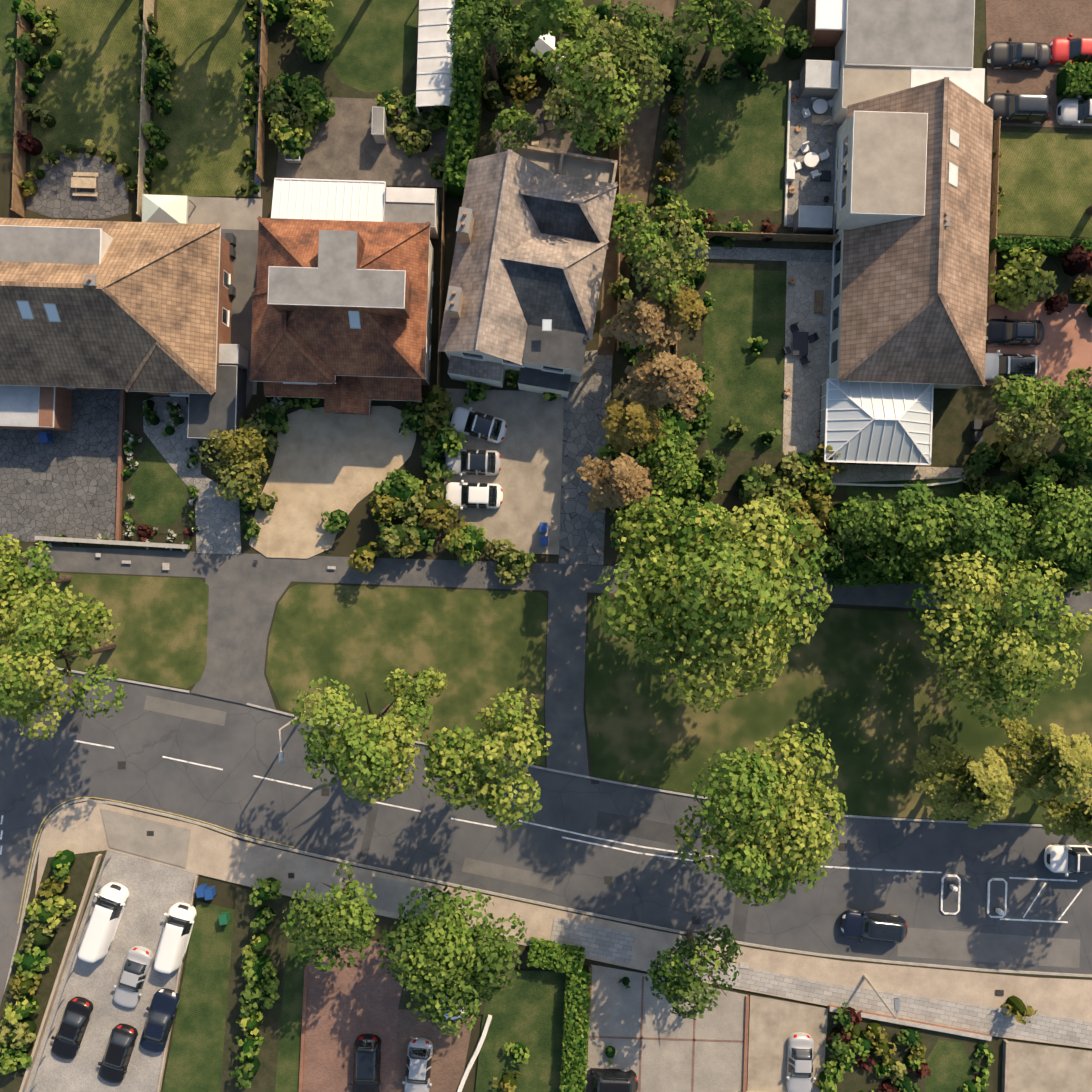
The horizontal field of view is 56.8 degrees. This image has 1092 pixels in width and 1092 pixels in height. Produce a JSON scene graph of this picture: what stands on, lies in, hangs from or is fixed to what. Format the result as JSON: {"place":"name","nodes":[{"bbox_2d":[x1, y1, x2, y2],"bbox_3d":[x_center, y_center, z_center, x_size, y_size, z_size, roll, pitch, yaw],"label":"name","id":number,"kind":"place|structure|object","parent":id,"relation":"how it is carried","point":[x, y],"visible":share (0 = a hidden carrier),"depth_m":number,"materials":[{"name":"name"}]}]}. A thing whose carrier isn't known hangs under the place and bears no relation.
{"place":"outdoors","nodes":[
{"label":"outdoors","id":0,"kind":"place"},
{"bbox_2d":[0,668,1091,1004],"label":"road","id":1,"kind":"structure","parent":0,"point":[40,778],"depth_m":73.92,"materials":[{"name":"grey asphalt"}]},
{"bbox_2d":[0,740,1081,923],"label":"road markings","id":2,"kind":"object","parent":1,"relation":"on","point":[1060,917],"visible":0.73,"depth_m":73.91,"materials":[{"name":"white paint"}]},
{"bbox_2d":[10,553,1079,1091],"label":"pavement patches","id":3,"kind":"object","parent":1,"relation":"on","point":[150,839],"visible":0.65,"depth_m":73.92,"materials":[{"name":"concrete"}]},
{"bbox_2d":[3,667,1091,994],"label":"kerb stones","id":4,"kind":"object","parent":1,"relation":"on","point":[527,899],"visible":0.71,"depth_m":73.79,"materials":[{"name":"grey concrete"}]},
{"bbox_2d":[840,909,907,942],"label":"car","id":5,"kind":"object","parent":1,"relation":"on","point":[861,925],"visible":1,"depth_m":72.93,"materials":[{"name":"black paint"}]},
{"bbox_2d":[940,874,960,914],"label":"traffic island","id":6,"kind":"structure","parent":1,"relation":"on","point":[950,894],"depth_m":73.80,"materials":[{"name":"concrete"}]},
{"bbox_2d":[987,878,1006,917],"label":"traffic island","id":7,"kind":"structure","parent":1,"relation":"on","point":[996,897],"depth_m":73.80,"materials":[{"name":"concrete"}]},
{"bbox_2d":[1044,843,1091,876],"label":"pickup truck","id":8,"kind":"object","parent":1,"relation":"on","point":[1065,859],"visible":1,"depth_m":72.89,"materials":[{"name":"white paint"}]},
{"label":"ground surface","id":9,"kind":"structure","parent":0,"visible":0},
{"bbox_2d":[0,598,19,649],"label":"tree","id":10,"kind":"object","parent":9,"relation":"on","point":[1,618],"visible":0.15,"depth_m":66.26,"materials":[{"name":"green plant"}]},
{"bbox_2d":[0,533,71,614],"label":"tree","id":11,"kind":"object","parent":9,"relation":"on","point":[25,579],"visible":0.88,"depth_m":65.42,"materials":[{"name":"green plant"}]},
{"bbox_2d":[38,432,53,444],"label":"wheelie bin","id":12,"kind":"object","parent":9,"relation":"on","point":[45,437],"visible":0.79,"depth_m":72.87,"materials":[{"name":"blue plastic"}]},
{"bbox_2d":[0,582,127,739],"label":"tree","id":13,"kind":"object","parent":9,"relation":"on","point":[28,661],"visible":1,"depth_m":63.14,"materials":[{"name":"green plant"}]},
{"bbox_2d":[51,996,92,1059],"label":"car","id":14,"kind":"object","parent":9,"relation":"on","point":[68,1037],"visible":0.98,"depth_m":73.01,"materials":[{"name":"black paint"}]},
{"bbox_2d":[71,172,97,196],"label":"picnic table","id":15,"kind":"object","parent":9,"relation":"on","point":[78,182],"visible":0.9,"depth_m":73.19,"materials":[{"name":"brown wood"}]},
{"bbox_2d":[78,882,128,962],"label":"van","id":16,"kind":"object","parent":9,"relation":"on","point":[104,920],"visible":0.98,"depth_m":72.27,"materials":[{"name":"white paint"}]},
{"bbox_2d":[98,1023,137,1082],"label":"car","id":17,"kind":"object","parent":9,"relation":"on","point":[114,1063],"visible":0.96,"depth_m":72.97,"materials":[{"name":"black paint"}]},
{"bbox_2d":[0,218,248,440],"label":"house","id":18,"kind":"structure","parent":9,"relation":"on","point":[146,307],"depth_m":68.11,"materials":[{"name":"tile"}]},
{"bbox_2d":[113,946,152,1007],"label":"car","id":19,"kind":"object","parent":9,"relation":"on","point":[129,987],"visible":0.92,"depth_m":73.01,"materials":[{"name":"grey paint"}]},
{"bbox_2d":[140,988,179,1052],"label":"car","id":20,"kind":"object","parent":9,"relation":"on","point":[162,1008],"visible":0.98,"depth_m":73.01,"materials":[{"name":"blue paint"}]},
{"bbox_2d":[142,194,195,223],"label":"gazebo","id":21,"kind":"object","parent":9,"relation":"on","point":[164,208],"visible":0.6,"depth_m":71.43,"materials":[{"name":"white fabric"}]},
{"bbox_2d":[154,903,196,973],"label":"van","id":22,"kind":"object","parent":9,"relation":"on","point":[174,939],"visible":0.98,"depth_m":72.30,"materials":[{"name":"white paint"}]},
{"bbox_2d":[195,883,207,897],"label":"wheelie bin","id":23,"kind":"object","parent":9,"relation":"on","point":[200,888],"visible":0.67,"depth_m":72.87,"materials":[{"name":"blue plastic"}]},
{"bbox_2d":[204,886,216,899],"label":"wheelie bin","id":24,"kind":"object","parent":9,"relation":"on","point":[210,893],"visible":0.85,"depth_m":72.87,"materials":[{"name":"blue plastic"}]},
{"bbox_2d":[218,911,229,924],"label":"wheelie bin","id":25,"kind":"object","parent":9,"relation":"on","point":[224,918],"visible":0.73,"depth_m":72.87,"materials":[{"name":"green plastic"}]},
{"bbox_2d":[225,233,235,245],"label":"wheelie bin","id":26,"kind":"object","parent":9,"relation":"on","point":[230,238],"visible":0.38,"depth_m":72.87,"materials":[{"name":"grey plastic"}]},
{"bbox_2d":[228,284,235,297],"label":"wheelie bin","id":27,"kind":"object","parent":9,"relation":"on","point":[231,290],"visible":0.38,"depth_m":72.87,"materials":[{"name":"grey plastic"}]},
{"bbox_2d":[229,245,235,258],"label":"wheelie bin","id":28,"kind":"object","parent":9,"relation":"on","point":[232,252],"visible":0.38,"depth_m":72.90,"materials":[{"name":"grey plastic"}]},
{"bbox_2d":[199,426,271,500],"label":"tree","id":29,"kind":"object","parent":9,"relation":"on","point":[235,443],"visible":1,"depth_m":69.21,"materials":[{"name":"green plant"}]},
{"bbox_2d":[278,711,305,763],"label":"street lamp","id":30,"kind":"object","parent":9,"relation":"on","point":[281,757],"visible":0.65,"depth_m":66.70,"materials":[{"name":"grey metal"}]},
{"bbox_2d":[280,862,378,971],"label":"tree","id":31,"kind":"object","parent":9,"relation":"on","point":[343,916],"visible":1,"depth_m":65.99,"materials":[{"name":"green plant"}]},
{"bbox_2d":[248,178,439,414],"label":"house","id":32,"kind":"structure","parent":9,"relation":"on","point":[342,309],"depth_m":67.79,"materials":[{"name":"tile"}]},
{"bbox_2d":[289,676,432,803],"bbox_3d":[-12.197,12.383,66.555,8.803,14.770,7.068,16,90,0],"label":"tree","id":33,"kind":"object","parent":9,"relation":"on","point":[366,755],"visible":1,"depth_m":62.16,"materials":[{"name":"green plant"}]},
{"bbox_2d":[350,1034,381,1091],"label":"car","id":34,"kind":"object","parent":9,"relation":"on","point":[367,1061],"visible":0.98,"depth_m":72.67,"materials":[{"name":"black paint"}]},
{"bbox_2d":[384,667,447,717],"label":"tree","id":35,"kind":"object","parent":9,"relation":"on","point":[421,683],"visible":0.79,"depth_m":65.94,"materials":[{"name":"green plant"}]},
{"bbox_2d":[402,1038,432,1091],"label":"car","id":36,"kind":"object","parent":9,"relation":"on","point":[418,1063],"visible":0.96,"depth_m":72.89,"materials":[{"name":"grey paint"}]},
{"bbox_2d":[416,0,458,115],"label":"shed","id":37,"kind":"structure","parent":9,"relation":"on","point":[434,66],"depth_m":71.38,"materials":[{"name":"white metal"}]},
{"bbox_2d":[438,984,463,1019],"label":"car","id":38,"kind":"object","parent":9,"relation":"on","point":[454,1018],"visible":0.02,"depth_m":73.09,"materials":[{"name":"white paint"}]},
{"bbox_2d":[377,885,526,1037],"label":"tree","id":39,"kind":"object","parent":9,"relation":"on","point":[433,944],"visible":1,"depth_m":66.08,"materials":[{"name":"green plant"}]},
{"bbox_2d":[444,448,501,476],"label":"car","id":40,"kind":"object","parent":9,"relation":"on","point":[480,462],"visible":0.81,"depth_m":72.89,"materials":[{"name":"grey paint"}]},
{"bbox_2d":[445,480,502,509],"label":"car","id":41,"kind":"object","parent":9,"relation":"on","point":[462,495],"visible":0.96,"depth_m":72.92,"materials":[{"name":"white paint"}]},
{"bbox_2d":[449,407,506,442],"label":"car","id":42,"kind":"object","parent":9,"relation":"on","point":[489,428],"visible":0.92,"depth_m":72.93,"materials":[{"name":"white paint"}]},
{"bbox_2d":[421,687,551,829],"bbox_3d":[-3.752,13.372,66.965,8.231,13.941,8.794,2,90,0],"label":"tree","id":43,"kind":"object","parent":9,"relation":"on","point":[450,759],"visible":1,"depth_m":62.18,"materials":[{"name":"green plant"}]},
{"bbox_2d":[447,0,534,83],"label":"tree","id":44,"kind":"object","parent":9,"relation":"on","point":[470,30],"visible":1,"depth_m":65.64,"materials":[{"name":"green plant"}]},
{"bbox_2d":[10,0,1009,1091],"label":"fences and walls","id":45,"kind":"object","parent":9,"relation":"on","point":[19,165],"visible":0.67,"depth_m":73.18,"materials":[{"name":"brown wood"}]},
{"bbox_2d":[490,100,538,152],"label":"tree","id":46,"kind":"object","parent":9,"relation":"on","point":[505,122],"visible":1,"depth_m":67.86,"materials":[{"name":"green plant"}]},
{"bbox_2d":[438,141,618,397],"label":"house","id":47,"kind":"structure","parent":9,"relation":"on","point":[532,241],"depth_m":67.53,"materials":[{"name":"tile"}]},
{"bbox_2d":[523,117,554,146],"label":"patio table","id":48,"kind":"object","parent":9,"relation":"on","point":[550,125],"visible":0.52,"depth_m":73.21,"materials":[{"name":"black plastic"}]},
{"bbox_2d":[539,522,547,532],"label":"wheelie bin","id":49,"kind":"object","parent":9,"relation":"on","point":[543,527],"visible":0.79,"depth_m":72.87,"materials":[{"name":"blue plastic"}]},
{"bbox_2d":[540,536,547,545],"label":"wheelie bin","id":50,"kind":"object","parent":9,"relation":"on","point":[543,540],"visible":0.94,"depth_m":72.87,"materials":[{"name":"blue plastic"}]},
{"bbox_2d":[0,0,1091,1091],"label":"soil","id":51,"kind":"structure","parent":9,"relation":"on","point":[360,528],"depth_m":73.81,"materials":[{"name":"brown soil"}]},
{"bbox_2d":[0,0,1091,1091],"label":"ground patches","id":52,"kind":"object","parent":51,"relation":"on","point":[861,690],"visible":0.6,"depth_m":73.71,"materials":[{"name":"green plant"}]},
{"bbox_2d":[0,0,1091,1091],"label":"shrubs","id":53,"kind":"object","parent":51,"relation":"on","point":[426,510],"visible":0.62,"depth_m":72.30,"materials":[{"name":"green plant"}]},
{"bbox_2d":[520,0,598,58],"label":"tree","id":54,"kind":"object","parent":9,"relation":"on","point":[557,18],"visible":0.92,"depth_m":65.51,"materials":[{"name":"green plant"}]},
{"bbox_2d":[285,34,838,234],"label":"garden sheds","id":55,"kind":"object","parent":9,"relation":"on","point":[819,79],"visible":0.81,"depth_m":71.93,"materials":[{"name":"wood"}]},
{"bbox_2d":[542,15,670,153],"bbox_3d":[3.288,-29.349,67.247,8.498,13.382,6.928,-36,90,0],"label":"tree","id":56,"kind":"object","parent":9,"relation":"on","point":[607,81],"visible":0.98,"depth_m":63.06,"materials":[{"name":"green plant"}]},
{"bbox_2d":[582,1067,637,1091],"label":"car","id":57,"kind":"object","parent":9,"relation":"on","point":[609,1080],"visible":0.67,"depth_m":72.74,"materials":[{"name":"black paint"}]},
{"bbox_2d":[577,453,654,518],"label":"tree","id":58,"kind":"object","parent":9,"relation":"on","point":[623,480],"visible":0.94,"depth_m":66.47,"materials":[{"name":"brown plant"}]},
{"bbox_2d":[601,399,664,453],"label":"tree","id":59,"kind":"object","parent":9,"relation":"on","point":[638,423],"visible":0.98,"depth_m":67.05,"materials":[{"name":"yellow plant"}]},
{"bbox_2d":[600,297,680,357],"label":"tree","id":60,"kind":"object","parent":9,"relation":"on","point":[647,324],"visible":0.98,"depth_m":66.23,"materials":[{"name":"brown plant"}]},
{"bbox_2d":[605,0,677,74],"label":"tree","id":61,"kind":"object","parent":9,"relation":"on","point":[653,40],"visible":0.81,"depth_m":65.25,"materials":[{"name":"green plant"}]},
{"bbox_2d":[610,495,674,554],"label":"tree","id":62,"kind":"object","parent":9,"relation":"on","point":[637,518],"visible":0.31,"depth_m":66.22,"materials":[{"name":"green plant"}]},
{"bbox_2d":[611,209,709,304],"bbox_3d":[7.052,-19.149,68.544,6.574,10.795,5.476,38,90,0],"label":"tree","id":63,"kind":"object","parent":9,"relation":"on","point":[657,254],"visible":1,"depth_m":64.58,"materials":[{"name":"green plant"}]},
{"bbox_2d":[619,419,702,495],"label":"tree","id":64,"kind":"object","parent":9,"relation":"on","point":[679,461],"visible":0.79,"depth_m":67.39,"materials":[{"name":"green plant"}]},
{"bbox_2d":[620,350,706,421],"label":"tree","id":65,"kind":"object","parent":9,"relation":"on","point":[669,378],"visible":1,"depth_m":66.74,"materials":[{"name":"brown plant"}]},
{"bbox_2d":[640,283,706,329],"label":"tree","id":66,"kind":"object","parent":9,"relation":"on","point":[687,307],"visible":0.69,"depth_m":66.58,"materials":[{"name":"yellow plant"}]},
{"bbox_2d":[645,923,742,1019],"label":"tree","id":67,"kind":"object","parent":9,"relation":"on","point":[682,980],"visible":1,"depth_m":67.57,"materials":[{"name":"green plant"}]},
{"bbox_2d":[594,489,832,713],"bbox_3d":[10.512,3.301,65.010,14.965,17.864,13.690,2,90,0],"label":"tree","id":68,"kind":"object","parent":9,"relation":"on","point":[742,601],"visible":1,"depth_m":60.66,"materials":[{"name":"green plant"}]},
{"bbox_2d":[671,0,755,67],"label":"tree","id":69,"kind":"object","parent":9,"relation":"on","point":[728,12],"visible":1,"depth_m":67.30,"materials":[{"name":"green plant"}]},
{"bbox_2d":[673,722,847,906],"bbox_3d":[13.685,16.930,66.486,11.490,14.908,11.901,2,90,0],"label":"tree","id":70,"kind":"object","parent":9,"relation":"on","point":[759,842],"visible":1,"depth_m":61.45,"materials":[{"name":"green plant"}]},
{"bbox_2d":[759,0,770,8],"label":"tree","id":71,"kind":"object","parent":9,"relation":"on","point":[764,3],"visible":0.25,"depth_m":72.90,"materials":[{"name":"green plant"}]},
{"bbox_2d":[745,482,833,576],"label":"tree","id":72,"kind":"object","parent":9,"relation":"on","point":[806,544],"visible":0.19,"depth_m":67.19,"materials":[{"name":"green plant"}]},
{"bbox_2d":[782,322,818,364],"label":"patio table set","id":73,"kind":"object","parent":9,"relation":"on","point":[800,343],"visible":0.83,"depth_m":73.21,"materials":[{"name":"grey metal"}]},
{"bbox_2d":[786,1032,815,1091],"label":"car","id":74,"kind":"object","parent":9,"relation":"on","point":[800,1057],"visible":0.98,"depth_m":73.00,"materials":[{"name":"grey paint"}]},
{"bbox_2d":[784,95,833,435],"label":"patio pots and benches","id":75,"kind":"object","parent":9,"relation":"on","point":[790,177],"visible":0.71,"depth_m":73.48,"materials":[{"name":"brown"}]},
{"bbox_2d":[783,95,819,437],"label":"potted plants","id":76,"kind":"object","parent":75,"relation":"on","point":[791,187],"visible":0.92,"depth_m":73.23,"materials":[{"name":"green plant"}]},
{"bbox_2d":[794,141,829,178],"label":"patio table set","id":77,"kind":"object","parent":9,"relation":"on","point":[811,159],"visible":0.9,"depth_m":73.21,"materials":[{"name":"white plastic"}]},
{"bbox_2d":[802,97,832,125],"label":"patio table set","id":78,"kind":"object","parent":9,"relation":"on","point":[820,106],"visible":0.71,"depth_m":73.21,"materials":[{"name":"white plastic"}]},
{"bbox_2d":[808,492,906,573],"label":"tree","id":79,"kind":"object","parent":9,"relation":"on","point":[864,524],"visible":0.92,"depth_m":66.39,"materials":[{"name":"green plant"}]},
{"bbox_2d":[863,974,899,1019],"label":"street lamp","id":80,"kind":"object","parent":9,"relation":"on","point":[896,1002],"visible":0.98,"depth_m":68.32,"materials":[{"name":"grey metal"}]},
{"bbox_2d":[807,0,992,465],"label":"house","id":81,"kind":"structure","parent":9,"relation":"on","point":[912,113],"depth_m":69.01,"materials":[{"name":"beige tile"}]},
{"bbox_2d":[866,481,968,588],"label":"tree","id":82,"kind":"object","parent":9,"relation":"on","point":[928,539],"visible":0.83,"depth_m":66.09,"materials":[{"name":"green plant"}]},
{"bbox_2d":[913,735,1020,828],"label":"tree","id":83,"kind":"object","parent":9,"relation":"on","point":[988,793],"visible":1,"depth_m":67.46,"materials":[{"name":"green plant"}]},
{"bbox_2d":[970,419,981,429],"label":"wheelie bin","id":84,"kind":"object","parent":9,"relation":"on","point":[975,424],"visible":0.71,"depth_m":72.87,"materials":[{"name":"grey plastic"}]},
{"bbox_2d":[971,431,982,441],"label":"wheelie bin","id":85,"kind":"object","parent":9,"relation":"on","point":[976,436],"visible":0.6,"depth_m":72.87,"materials":[{"name":"grey plastic"}]},
{"bbox_2d":[930,491,1030,581],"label":"tree","id":86,"kind":"object","parent":9,"relation":"on","point":[985,516],"visible":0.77,"depth_m":65.04,"materials":[{"name":"green plant"}]},
{"bbox_2d":[905,551,1091,727],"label":"tree","id":87,"kind":"object","parent":9,"relation":"on","point":[1010,678],"visible":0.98,"depth_m":63.75,"materials":[{"name":"green plant"}]},
{"bbox_2d":[985,350,1039,380],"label":"pickup truck","id":88,"kind":"object","parent":9,"relation":"on","point":[998,363],"visible":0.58,"depth_m":72.56,"materials":[{"name":"white paint"}]},
{"bbox_2d":[986,316,1043,345],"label":"car","id":89,"kind":"object","parent":9,"relation":"on","point":[1005,331],"visible":0.98,"depth_m":72.97,"materials":[{"name":"black paint"}]},
{"bbox_2d":[985,89,1051,123],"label":"car","id":90,"kind":"object","parent":9,"relation":"on","point":[1007,107],"visible":0.88,"depth_m":72.75,"materials":[{"name":"black paint"}]},
{"bbox_2d":[986,38,1050,70],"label":"car","id":91,"kind":"object","parent":9,"relation":"on","point":[1033,56],"visible":0.98,"depth_m":73.02,"materials":[{"name":"black paint"}]},
{"bbox_2d":[982,374,1063,462],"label":"tree","id":92,"kind":"object","parent":9,"relation":"on","point":[1038,418],"visible":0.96,"depth_m":67.02,"materials":[{"name":"green plant"}]},
{"bbox_2d":[992,715,1091,809],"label":"tree","id":93,"kind":"object","parent":9,"relation":"on","point":[1066,775],"visible":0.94,"depth_m":67.15,"materials":[{"name":"green plant"}]},
{"bbox_2d":[996,475,1091,571],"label":"tree","id":94,"kind":"object","parent":9,"relation":"on","point":[1051,522],"visible":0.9,"depth_m":65.09,"materials":[{"name":"green plant"}]},
{"bbox_2d":[1031,789,1091,843],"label":"tree","id":95,"kind":"object","parent":9,"relation":"on","point":[1071,817],"visible":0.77,"depth_m":67.76,"materials":[{"name":"green plant"}]},
{"bbox_2d":[1047,366,1091,459],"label":"tree","id":96,"kind":"object","parent":9,"relation":"on","point":[1082,427],"visible":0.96,"depth_m":66.49,"materials":[{"name":"green plant"}]},
{"bbox_2d":[1049,33,1091,65],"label":"car","id":97,"kind":"object","parent":9,"relation":"on","point":[1065,50],"visible":0.73,"depth_m":73.01,"materials":[{"name":"red paint"}]},
{"bbox_2d":[1056,95,1091,125],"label":"car","id":98,"kind":"object","parent":9,"relation":"on","point":[1074,111],"visible":0.94,"depth_m":73.06,"materials":[{"name":"grey paint"}]},
{"bbox_2d":[1061,480,1091,572],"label":"tree","id":99,"kind":"object","parent":9,"relation":"on","point":[1087,559],"visible":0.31,"depth_m":65.92,"materials":[{"name":"green plant"}]},
{"bbox_2d":[1086,205,1091,214],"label":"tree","id":100,"kind":"object","parent":9,"relation":"on","point":[1089,210],"visible":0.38,"depth_m":73.35,"materials":[{"name":"green plant"}]}
]}

